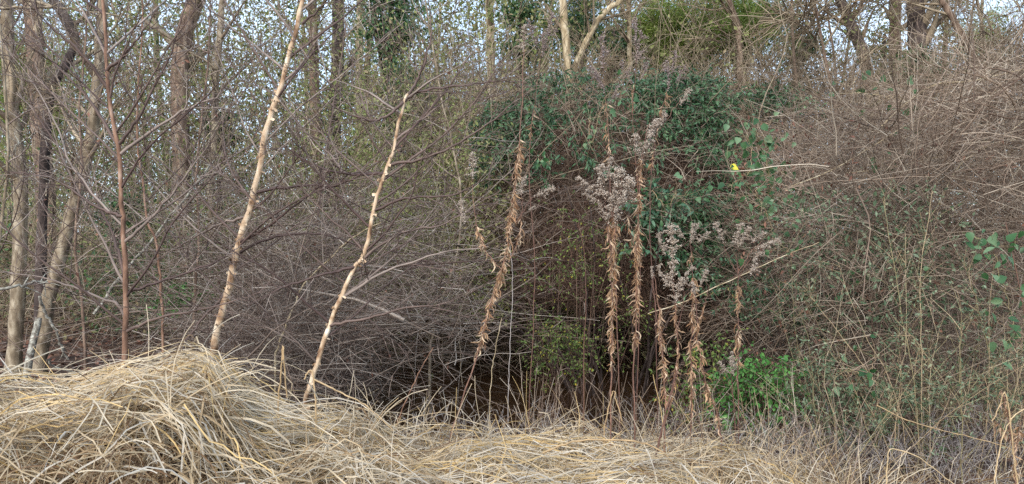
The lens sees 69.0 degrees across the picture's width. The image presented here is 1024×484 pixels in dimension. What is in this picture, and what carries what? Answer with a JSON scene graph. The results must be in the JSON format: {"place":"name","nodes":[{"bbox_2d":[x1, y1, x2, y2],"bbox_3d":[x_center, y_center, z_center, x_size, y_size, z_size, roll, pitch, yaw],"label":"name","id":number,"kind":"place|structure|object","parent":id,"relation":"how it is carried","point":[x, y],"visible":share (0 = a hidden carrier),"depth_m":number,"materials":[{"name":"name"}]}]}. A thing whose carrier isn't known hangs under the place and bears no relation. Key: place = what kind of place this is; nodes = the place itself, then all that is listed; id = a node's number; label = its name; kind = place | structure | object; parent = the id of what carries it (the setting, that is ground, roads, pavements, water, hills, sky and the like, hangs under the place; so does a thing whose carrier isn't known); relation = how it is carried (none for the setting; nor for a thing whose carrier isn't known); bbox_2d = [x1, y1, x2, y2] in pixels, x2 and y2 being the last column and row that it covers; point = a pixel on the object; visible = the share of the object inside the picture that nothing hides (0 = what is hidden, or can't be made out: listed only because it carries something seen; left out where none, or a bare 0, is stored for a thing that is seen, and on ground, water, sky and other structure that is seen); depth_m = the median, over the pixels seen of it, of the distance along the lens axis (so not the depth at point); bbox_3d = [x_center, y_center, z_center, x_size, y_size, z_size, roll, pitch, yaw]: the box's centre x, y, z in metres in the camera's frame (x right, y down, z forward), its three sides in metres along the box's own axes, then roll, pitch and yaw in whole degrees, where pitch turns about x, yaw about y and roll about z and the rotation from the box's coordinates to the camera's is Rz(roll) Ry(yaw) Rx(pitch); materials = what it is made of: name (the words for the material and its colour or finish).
{"place":"outdoors","nodes":[
{"label":"outdoors","id":0,"kind":"place"},
{"bbox_2d":[0,233,1023,483],"bbox_3d":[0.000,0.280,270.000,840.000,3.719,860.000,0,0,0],"label":"ground","id":1,"kind":"structure","parent":0,"point":[620,335],"depth_m":9.36,"materials":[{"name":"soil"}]},
{"bbox_2d":[0,0,73,374],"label":"grey tree","id":2,"kind":"object","parent":1,"relation":"on","point":[13,356],"visible":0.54,"depth_m":8.74,"materials":[{"name":"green plant"}]},
{"bbox_2d":[0,26,90,200],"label":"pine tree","id":3,"kind":"object","parent":1,"relation":"on","point":[3,120],"visible":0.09,"depth_m":15.81,"materials":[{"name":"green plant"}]},
{"bbox_2d":[14,0,84,325],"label":"brown tree","id":4,"kind":"object","parent":1,"relation":"on","point":[40,117],"visible":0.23,"depth_m":13.39,"materials":[{"name":"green plant"}]},
{"bbox_2d":[0,0,133,294],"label":"bare sapling","id":5,"kind":"object","parent":1,"relation":"on","point":[6,186],"visible":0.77,"depth_m":6.96,"materials":[{"name":"grey plant"}]},
{"bbox_2d":[0,0,162,319],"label":"dark tree","id":6,"kind":"object","parent":1,"relation":"on","point":[38,270],"visible":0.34,"depth_m":9.56,"materials":[{"name":"brown plant"}]},
{"bbox_2d":[1,0,170,374],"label":"grey tree","id":7,"kind":"object","parent":1,"relation":"on","point":[93,122],"visible":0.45,"depth_m":8.64,"materials":[{"name":"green plant"}]},
{"bbox_2d":[0,0,217,395],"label":"bare sapling","id":8,"kind":"object","parent":1,"relation":"on","point":[75,251],"visible":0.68,"depth_m":7.38,"materials":[{"name":"brown plant"}]},
{"bbox_2d":[83,186,145,336],"bbox_3d":[-6.602,0.360,12.522,1.110,2.597,0.980,0,0,-26],"label":"evergreen tree","id":9,"kind":"object","parent":1,"relation":"on","point":[113,206],"visible":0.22,"depth_m":12.44,"materials":[{"name":"green plant"}]},
{"bbox_2d":[8,0,275,371],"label":"bare sapling","id":10,"kind":"object","parent":1,"relation":"on","point":[146,216],"visible":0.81,"depth_m":6.29,"materials":[{"name":"red plant"}]},
{"bbox_2d":[0,0,342,404],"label":"bare sapling","id":11,"kind":"object","parent":1,"relation":"on","point":[123,261],"visible":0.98,"depth_m":5.29,"materials":[{"name":"red plant"}]},
{"bbox_2d":[0,142,347,333],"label":"undergrowth leaves","id":12,"kind":"object","parent":1,"relation":"on","point":[90,279],"visible":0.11,"depth_m":11.23,"materials":[{"name":"brown plant"}]},
{"bbox_2d":[24,0,339,347],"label":"bare sapling","id":13,"kind":"object","parent":1,"relation":"on","point":[196,170],"visible":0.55,"depth_m":7.78,"materials":[{"name":"brown plant"}]},
{"bbox_2d":[133,0,234,314],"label":"brown tree","id":14,"kind":"object","parent":1,"relation":"on","point":[187,66],"visible":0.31,"depth_m":14.87,"materials":[{"name":"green plant"}]},
{"bbox_2d":[147,0,265,291],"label":"bare tree","id":15,"kind":"object","parent":1,"relation":"on","point":[202,62],"visible":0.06,"depth_m":16.53,"materials":[{"name":"brown plant"}]},
{"bbox_2d":[178,0,274,324],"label":"grey tree","id":16,"kind":"object","parent":1,"relation":"on","point":[220,35],"visible":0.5,"depth_m":12.95,"materials":[{"name":"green plant"}]},
{"bbox_2d":[0,304,517,483],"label":"dry grass","id":17,"kind":"structure","parent":1,"relation":"on","point":[142,424],"depth_m":3.59,"materials":[{"name":"plant"}]},
{"bbox_2d":[72,0,474,427],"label":"birch sapling","id":18,"kind":"object","parent":1,"relation":"on","point":[246,217],"visible":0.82,"depth_m":5.60,"materials":[{"name":"beige plant"}]},
{"bbox_2d":[242,0,321,222],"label":"bare tree","id":19,"kind":"object","parent":1,"relation":"on","point":[278,61],"visible":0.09,"depth_m":18.60,"materials":[{"name":"brown plant"}]},
{"bbox_2d":[0,75,603,446],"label":"twig thicket","id":20,"kind":"object","parent":1,"relation":"on","point":[447,282],"visible":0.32,"depth_m":7.95,"materials":[{"name":"brown plant"}]},
{"bbox_2d":[247,0,384,314],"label":"bare tree","id":21,"kind":"object","parent":1,"relation":"on","point":[315,32],"visible":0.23,"depth_m":16.08,"materials":[{"name":"brown plant"}]},
{"bbox_2d":[3,61,632,422],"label":"arching whips","id":22,"kind":"object","parent":1,"relation":"on","point":[298,263],"visible":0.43,"depth_m":7.08,"materials":[{"name":"brown plant"}]},
{"bbox_2d":[207,0,447,399],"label":"bare sapling","id":23,"kind":"object","parent":1,"relation":"on","point":[308,118],"visible":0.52,"depth_m":7.62,"materials":[{"name":"brown plant"}]},
{"bbox_2d":[221,176,437,407],"bbox_3d":[-1.681,0.591,6.385,1.926,2.559,0.985,0,0,12],"label":"bare sapling","id":24,"kind":"object","parent":1,"relation":"on","point":[329,267],"visible":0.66,"depth_m":6.40,"materials":[{"name":"beige plant"}]},
{"bbox_2d":[71,175,607,449],"bbox_3d":[-1.905,1.040,7.223,5.537,3.192,4.991,0,0,0],"label":"creek brush","id":25,"kind":"object","parent":1,"relation":"on","point":[361,326],"visible":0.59,"depth_m":6.44,"materials":[{"name":"brown plant"}]},
{"bbox_2d":[326,0,371,241],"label":"dark tree","id":26,"kind":"object","parent":1,"relation":"on","point":[335,46],"visible":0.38,"depth_m":16.87,"materials":[{"name":"brown plant"}]},
{"bbox_2d":[179,0,551,441],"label":"birch sapling","id":27,"kind":"object","parent":1,"relation":"on","point":[343,294],"visible":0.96,"depth_m":5.19,"materials":[{"name":"beige plant"}]},
{"bbox_2d":[0,47,734,381],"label":"undergrowth","id":28,"kind":"object","parent":1,"relation":"on","point":[30,296],"depth_m":11.48,"materials":[{"name":"brown plant"}]},
{"bbox_2d":[0,0,752,294],"bbox_3d":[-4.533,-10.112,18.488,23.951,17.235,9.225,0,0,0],"label":"vine leaves","id":29,"kind":"object","parent":1,"relation":"on","point":[473,29],"visible":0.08,"depth_m":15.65,"materials":[{"name":"green plant"}]},
{"bbox_2d":[337,0,440,345],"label":"evergreen tree","id":30,"kind":"object","parent":1,"relation":"on","point":[398,13],"visible":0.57,"depth_m":12.85,"materials":[{"name":"green plant"}]},
{"bbox_2d":[287,0,515,325],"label":"vine leaves","id":31,"kind":"object","parent":1,"relation":"on","point":[436,166],"visible":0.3,"depth_m":9.71,"materials":[{"name":"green plant"}]},
{"bbox_2d":[371,49,431,355],"bbox_3d":[-1.799,-0.542,12.447,1.114,5.249,1.080,0,0,0],"label":"evergreen tree","id":32,"kind":"object","parent":1,"relation":"on","point":[398,71],"visible":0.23,"depth_m":12.44,"materials":[{"name":"green plant"}]},
{"bbox_2d":[0,0,882,392],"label":"hanging vines","id":33,"kind":"object","parent":1,"relation":"on","point":[372,128],"visible":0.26,"depth_m":10.50,"materials":[{"name":"brown plant"}]},
{"bbox_2d":[329,0,620,413],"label":"bare sapling","id":34,"kind":"object","parent":1,"relation":"on","point":[432,337],"visible":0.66,"depth_m":8.29,"materials":[{"name":"brown plant"}]},
{"bbox_2d":[447,24,555,462],"bbox_3d":[-0.065,0.171,4.370,0.633,2.838,0.263,0,0,0],"label":"dead goldenrod","id":35,"kind":"object","parent":1,"relation":"on","point":[499,280],"visible":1,"depth_m":4.35,"materials":[{"name":"brown plant"}]},
{"bbox_2d":[1,60,1023,280],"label":"brush","id":36,"kind":"object","parent":1,"relation":"on","point":[293,184],"visible":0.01,"depth_m":25.26,"materials":[{"name":"brown plant"}]},
{"bbox_2d":[486,0,555,225],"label":"evergreen tree","id":37,"kind":"object","parent":1,"relation":"on","point":[523,16],"visible":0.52,"depth_m":14.86,"materials":[{"name":"green plant"}]},
{"bbox_2d":[24,30,1023,430],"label":"clinging leaves","id":38,"kind":"object","parent":1,"relation":"on","point":[732,214],"visible":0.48,"depth_m":6.66,"materials":[{"name":"green plant"}]},
{"bbox_2d":[383,216,705,361],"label":"bank roots","id":39,"kind":"object","parent":1,"relation":"on","point":[645,340],"visible":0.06,"depth_m":12.71,"materials":[{"name":"brown plant"}]},
{"bbox_2d":[162,362,933,483],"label":"dry grass","id":40,"kind":"structure","parent":1,"relation":"on","point":[617,468],"depth_m":3.92,"materials":[{"name":"plant"}]},
{"bbox_2d":[527,0,576,356],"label":"tan tree","id":41,"kind":"object","parent":1,"relation":"on","point":[564,28],"visible":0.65,"depth_m":12.45,"materials":[{"name":"beige plant"}]},
{"bbox_2d":[459,190,656,420],"bbox_3d":[0.497,0.802,7.901,2.151,2.721,0.759,0,0,0],"label":"leafy shrub","id":42,"kind":"object","parent":1,"relation":"on","point":[546,276],"visible":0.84,"depth_m":7.94,"materials":[{"name":"green plant"}]},
{"bbox_2d":[511,315,607,449],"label":"leafy shrub","id":43,"kind":"object","parent":1,"relation":"on","point":[546,355],"visible":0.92,"depth_m":7.40,"materials":[{"name":"green plant"}]},
{"bbox_2d":[539,0,612,262],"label":"pine tree","id":44,"kind":"object","parent":1,"relation":"on","point":[582,22],"visible":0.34,"depth_m":15.72,"materials":[{"name":"green plant"}]},
{"bbox_2d":[533,0,643,327],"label":"bare tree","id":45,"kind":"object","parent":1,"relation":"on","point":[610,59],"visible":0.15,"depth_m":12.75,"materials":[{"name":"brown plant"}]},
{"bbox_2d":[588,31,620,437],"bbox_3d":[0.643,0.066,5.221,0.229,3.069,0.176,0,0,40],"label":"dead goldenrod","id":46,"kind":"object","parent":1,"relation":"on","point":[596,76],"visible":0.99,"depth_m":5.21,"materials":[{"name":"brown plant"}]},
{"bbox_2d":[575,156,638,459],"bbox_3d":[0.561,0.551,4.209,0.352,2.065,0.240,0,0,27],"label":"dead goldenrod","id":47,"kind":"object","parent":1,"relation":"on","point":[611,232],"visible":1,"depth_m":4.20,"materials":[{"name":"brown plant"}]},
{"bbox_2d":[567,0,664,91],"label":"tan tree","id":48,"kind":"object","parent":1,"relation":"on","point":[610,6],"visible":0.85,"depth_m":12.76,"materials":[{"name":"beige plant"}]},
{"bbox_2d":[588,19,646,250],"bbox_3d":[2.140,-1.739,14.940,1.401,5.571,1.302,0,0,0],"label":"evergreen tree","id":49,"kind":"object","parent":1,"relation":"on","point":[621,42],"visible":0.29,"depth_m":14.92,"materials":[{"name":"green plant"}]},
{"bbox_2d":[434,44,815,370],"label":"dead stems","id":50,"kind":"object","parent":1,"relation":"on","point":[626,271],"visible":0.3,"depth_m":9.45,"materials":[{"name":"brown plant"}]},
{"bbox_2d":[583,0,675,291],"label":"tan tree","id":51,"kind":"object","parent":1,"relation":"on","point":[629,29],"visible":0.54,"depth_m":13.96,"materials":[{"name":"beige plant"}]},
{"bbox_2d":[619,17,649,420],"bbox_3d":[0.892,-0.010,5.302,0.220,3.244,0.166,0,0,36],"label":"dead goldenrod","id":52,"kind":"object","parent":1,"relation":"on","point":[633,26],"visible":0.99,"depth_m":5.30,"materials":[{"name":"brown plant"}]},
{"bbox_2d":[495,0,810,244],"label":"vine leaves","id":53,"kind":"object","parent":1,"relation":"on","point":[596,34],"visible":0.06,"depth_m":13.47,"materials":[{"name":"green plant"}]},
{"bbox_2d":[614,0,700,285],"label":"pine tree","id":54,"kind":"object","parent":1,"relation":"on","point":[649,28],"visible":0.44,"depth_m":15.15,"materials":[{"name":"green plant"}]},
{"bbox_2d":[292,0,1023,315],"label":"backing brush","id":55,"kind":"object","parent":1,"relation":"on","point":[511,92],"visible":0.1,"depth_m":11.85,"materials":[{"name":"plant"}]},
{"bbox_2d":[624,88,692,454],"bbox_3d":[0.823,0.353,4.293,0.386,2.474,0.224,0,0,-18],"label":"dead goldenrod","id":56,"kind":"object","parent":1,"relation":"on","point":[649,135],"visible":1,"depth_m":4.29,"materials":[{"name":"brown plant"}]},
{"bbox_2d":[650,266,675,478],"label":"dead goldenrod","id":57,"kind":"object","parent":1,"relation":"on","point":[662,346],"visible":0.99,"depth_m":4.23,"materials":[{"name":"brown plant"}]},
{"bbox_2d":[415,43,919,399],"bbox_3d":[1.597,-0.244,9.525,6.094,4.775,4.675,0,0,0],"label":"evergreen shrub","id":58,"kind":"object","parent":1,"relation":"on","point":[695,129],"visible":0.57,"depth_m":9.27,"materials":[{"name":"green plant"}]},
{"bbox_2d":[440,29,803,288],"bbox_3d":[1.516,-1.145,9.336,4.998,3.347,3.101,0,0,0],"label":"ivy","id":59,"kind":"object","parent":58,"relation":"attached to","point":[617,148],"visible":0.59,"depth_m":8.91,"materials":[{"name":"green plant"}]},
{"bbox_2d":[647,50,688,436],"bbox_3d":[1.045,0.154,5.019,0.196,2.873,0.262,0,0,-30],"label":"dead goldenrod","id":60,"kind":"object","parent":1,"relation":"on","point":[667,69],"visible":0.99,"depth_m":5.01,"materials":[{"name":"brown plant"}]},
{"bbox_2d":[656,223,695,473],"bbox_3d":[0.937,0.740,4.312,0.208,1.700,0.167,0,0,-25],"label":"dead goldenrod","id":61,"kind":"object","parent":1,"relation":"on","point":[682,280],"visible":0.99,"depth_m":4.31,"materials":[{"name":"brown plant"}]},
{"bbox_2d":[470,355,897,483],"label":"dead stalks","id":62,"kind":"object","parent":1,"relation":"on","point":[681,427],"visible":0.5,"depth_m":4.72,"materials":[{"name":"beige plant"}]},
{"bbox_2d":[615,0,754,252],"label":"pine tree","id":63,"kind":"object","parent":1,"relation":"on","point":[703,45],"visible":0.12,"depth_m":15.49,"materials":[{"name":"green plant"}]},
{"bbox_2d":[675,223,710,469],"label":"dead goldenrod","id":64,"kind":"object","parent":1,"relation":"on","point":[691,314],"visible":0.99,"depth_m":4.27,"materials":[{"name":"brown plant"}]},
{"bbox_2d":[664,0,745,235],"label":"brown tree","id":65,"kind":"object","parent":1,"relation":"on","point":[729,2],"visible":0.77,"depth_m":13.46,"materials":[{"name":"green plant"}]},
{"bbox_2d":[386,389,1023,483],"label":"dead weeds","id":66,"kind":"object","parent":1,"relation":"on","point":[969,441],"visible":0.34,"depth_m":5.04,"materials":[{"name":"beige plant"}]},
{"bbox_2d":[690,282,721,475],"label":"dead goldenrod","id":67,"kind":"object","parent":1,"relation":"on","point":[709,397],"visible":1,"depth_m":4.18,"materials":[{"name":"brown plant"}]},
{"bbox_2d":[649,328,790,454],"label":"leafy shrub","id":68,"kind":"object","parent":1,"relation":"on","point":[697,363],"visible":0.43,"depth_m":6.12,"materials":[{"name":"green plant"}]},
{"bbox_2d":[661,0,813,254],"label":"bare tree","id":69,"kind":"object","parent":1,"relation":"on","point":[714,34],"visible":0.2,"depth_m":13.50,"materials":[{"name":"brown plant"}]},
{"bbox_2d":[712,221,780,460],"bbox_3d":[1.454,0.731,4.627,0.440,1.719,0.156,0,0,0],"label":"dead goldenrod","id":70,"kind":"object","parent":1,"relation":"on","point":[754,260],"visible":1,"depth_m":4.60,"materials":[{"name":"brown plant"}]},
{"bbox_2d":[668,0,825,89],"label":"pine tree","id":71,"kind":"object","parent":1,"relation":"on","point":[752,5],"visible":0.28,"depth_m":14.96,"materials":[{"name":"green plant"}]},
{"bbox_2d":[683,340,818,460],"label":"leafy shrub","id":72,"kind":"object","parent":1,"relation":"on","point":[748,366],"visible":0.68,"depth_m":5.67,"materials":[{"name":"green plant"}]},
{"bbox_2d":[674,255,885,455],"bbox_3d":[2.645,1.092,7.111,2.356,1.981,0.882,0,0,0],"label":"leafy shrub","id":73,"kind":"object","parent":1,"relation":"on","point":[732,306],"visible":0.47,"depth_m":7.07,"materials":[{"name":"green plant"}]},
{"bbox_2d":[683,0,880,333],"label":"bare tree","id":74,"kind":"object","parent":1,"relation":"on","point":[828,4],"visible":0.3,"depth_m":11.70,"materials":[{"name":"brown plant"}]},
{"bbox_2d":[726,0,904,346],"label":"bare tree","id":75,"kind":"object","parent":1,"relation":"on","point":[819,33],"visible":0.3,"depth_m":11.34,"materials":[{"name":"brown plant"}]},
{"bbox_2d":[610,0,1023,459],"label":"bramble thicket","id":76,"kind":"object","parent":1,"relation":"on","point":[990,222],"visible":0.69,"depth_m":6.36,"materials":[{"name":"brown plant"}]},
{"bbox_2d":[717,122,780,201],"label":"leafy vine","id":77,"kind":"object","parent":76,"relation":"attached to","point":[739,162],"visible":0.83,"depth_m":6.41,"materials":[{"name":"green plant"}]},
{"bbox_2d":[723,112,798,212],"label":"leafy vine","id":78,"kind":"object","parent":76,"relation":"hanging from","point":[769,142],"visible":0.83,"depth_m":6.30,"materials":[{"name":"green plant"}]},
{"bbox_2d":[715,165,810,278],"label":"leafy vine","id":79,"kind":"object","parent":76,"relation":"attached to","point":[767,252],"visible":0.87,"depth_m":6.00,"materials":[{"name":"green plant"}]},
{"bbox_2d":[965,229,1023,270],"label":"leafy vine","id":80,"kind":"object","parent":76,"relation":"attached to","point":[992,240],"visible":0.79,"depth_m":5.21,"materials":[{"name":"green plant"}]},
{"bbox_2d":[974,245,1023,369],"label":"leafy vine","id":81,"kind":"object","parent":76,"relation":"attached to","point":[997,302],"visible":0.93,"depth_m":5.10,"materials":[{"name":"green plant"}]},
{"bbox_2d":[752,0,909,238],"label":"bare tree","id":82,"kind":"object","parent":1,"relation":"on","point":[807,40],"visible":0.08,"depth_m":13.70,"materials":[{"name":"brown plant"}]},
{"bbox_2d":[646,1,1023,475],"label":"bramble whips","id":83,"kind":"object","parent":1,"relation":"on","point":[847,213],"visible":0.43,"depth_m":6.42,"materials":[{"name":"brown plant"}]},
{"bbox_2d":[778,262,898,448],"bbox_3d":[2.433,0.905,5.557,0.859,1.518,0.424,0,0,21],"label":"tall weed","id":84,"kind":"object","parent":1,"relation":"on","point":[806,291],"visible":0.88,"depth_m":5.60,"materials":[{"name":"brown plant"}]},
{"bbox_2d":[789,0,892,283],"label":"dark tree","id":85,"kind":"object","parent":1,"relation":"on","point":[848,25],"visible":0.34,"depth_m":13.95,"materials":[{"name":"brown plant"}]},
{"bbox_2d":[764,342,926,461],"bbox_3d":[2.428,1.241,5.631,1.184,1.007,0.790,0,0,0],"label":"leafy shrub","id":86,"kind":"object","parent":1,"relation":"on","point":[830,364],"visible":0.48,"depth_m":5.58,"materials":[{"name":"green plant"}]},
{"bbox_2d":[685,391,1023,483],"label":"dry grass","id":87,"kind":"structure","parent":1,"relation":"on","point":[915,481],"depth_m":4.62,"materials":[{"name":"plant"}]},
{"bbox_2d":[733,233,1023,483],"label":"weed","id":88,"kind":"object","parent":1,"relation":"on","point":[938,394],"depth_m":5.22,"materials":[{"name":"brown plant"}]},
{"bbox_2d":[753,184,1023,432],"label":"bramble leaves","id":89,"kind":"object","parent":1,"relation":"on","point":[860,242],"visible":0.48,"depth_m":6.01,"materials":[{"name":"green plant"}]},
{"bbox_2d":[759,0,1020,188],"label":"vine leaves","id":90,"kind":"object","parent":1,"relation":"on","point":[869,29],"visible":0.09,"depth_m":14.24,"materials":[{"name":"green plant"}]},
{"bbox_2d":[860,176,924,465],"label":"tall weed","id":91,"kind":"object","parent":1,"relation":"on","point":[886,258],"visible":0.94,"depth_m":5.30,"materials":[{"name":"brown plant"}]},
{"bbox_2d":[863,0,953,288],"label":"brown tree","id":92,"kind":"object","parent":1,"relation":"on","point":[897,23],"visible":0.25,"depth_m":14.91,"materials":[{"name":"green plant"}]},
{"bbox_2d":[873,177,963,451],"bbox_3d":[2.922,0.578,5.444,0.537,2.092,0.432,0,0,0],"label":"tall weed","id":93,"kind":"object","parent":1,"relation":"on","point":[924,241],"visible":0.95,"depth_m":5.40,"materials":[{"name":"brown plant"}]},
{"bbox_2d":[902,0,979,332],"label":"dark tree","id":94,"kind":"object","parent":1,"relation":"on","point":[925,22],"visible":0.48,"depth_m":12.87,"materials":[{"name":"brown plant"}]},
{"bbox_2d":[875,0,1022,347],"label":"brown tree","id":95,"kind":"object","parent":1,"relation":"on","point":[947,12],"visible":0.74,"depth_m":12.51,"materials":[{"name":"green plant"}]},
{"bbox_2d":[934,282,991,483],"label":"tall weed","id":96,"kind":"object","parent":1,"relation":"on","point":[960,366],"visible":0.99,"depth_m":4.60,"materials":[{"name":"brown plant"}]},
{"bbox_2d":[911,0,1023,352],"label":"bare tree","id":97,"kind":"object","parent":1,"relation":"on","point":[994,31],"visible":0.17,"depth_m":10.91,"materials":[{"name":"brown plant"}]},
{"bbox_2d":[925,236,1014,466],"bbox_3d":[3.196,0.775,5.187,0.384,1.643,0.546,0,0,-44],"label":"tall weed","id":98,"kind":"object","parent":1,"relation":"on","point":[964,263],"visible":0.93,"depth_m":5.20,"materials":[{"name":"brown plant"}]},
{"bbox_2d":[928,0,1023,352],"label":"bare tree","id":99,"kind":"object","parent":1,"relation":"on","point":[1020,7],"visible":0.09,"depth_m":12.34,"materials":[{"name":"brown plant"}]},
{"bbox_2d":[991,390,1023,483],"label":"dead plant","id":100,"kind":"object","parent":1,"relation":"on","point":[1019,434],"visible":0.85,"depth_m":3.92,"materials":[{"name":"brown plant"}]},
{"bbox_2d":[0,0,1023,231],"label":"sky","id":101,"kind":"structure","parent":0,"point":[991,3],"materials":[{"name":"white"}]},
{"bbox_2d":[300,353,772,439],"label":"water","id":102,"kind":"structure","parent":0,"point":[497,395],"depth_m":9.21,"materials":[{"name":"brown liquid"}]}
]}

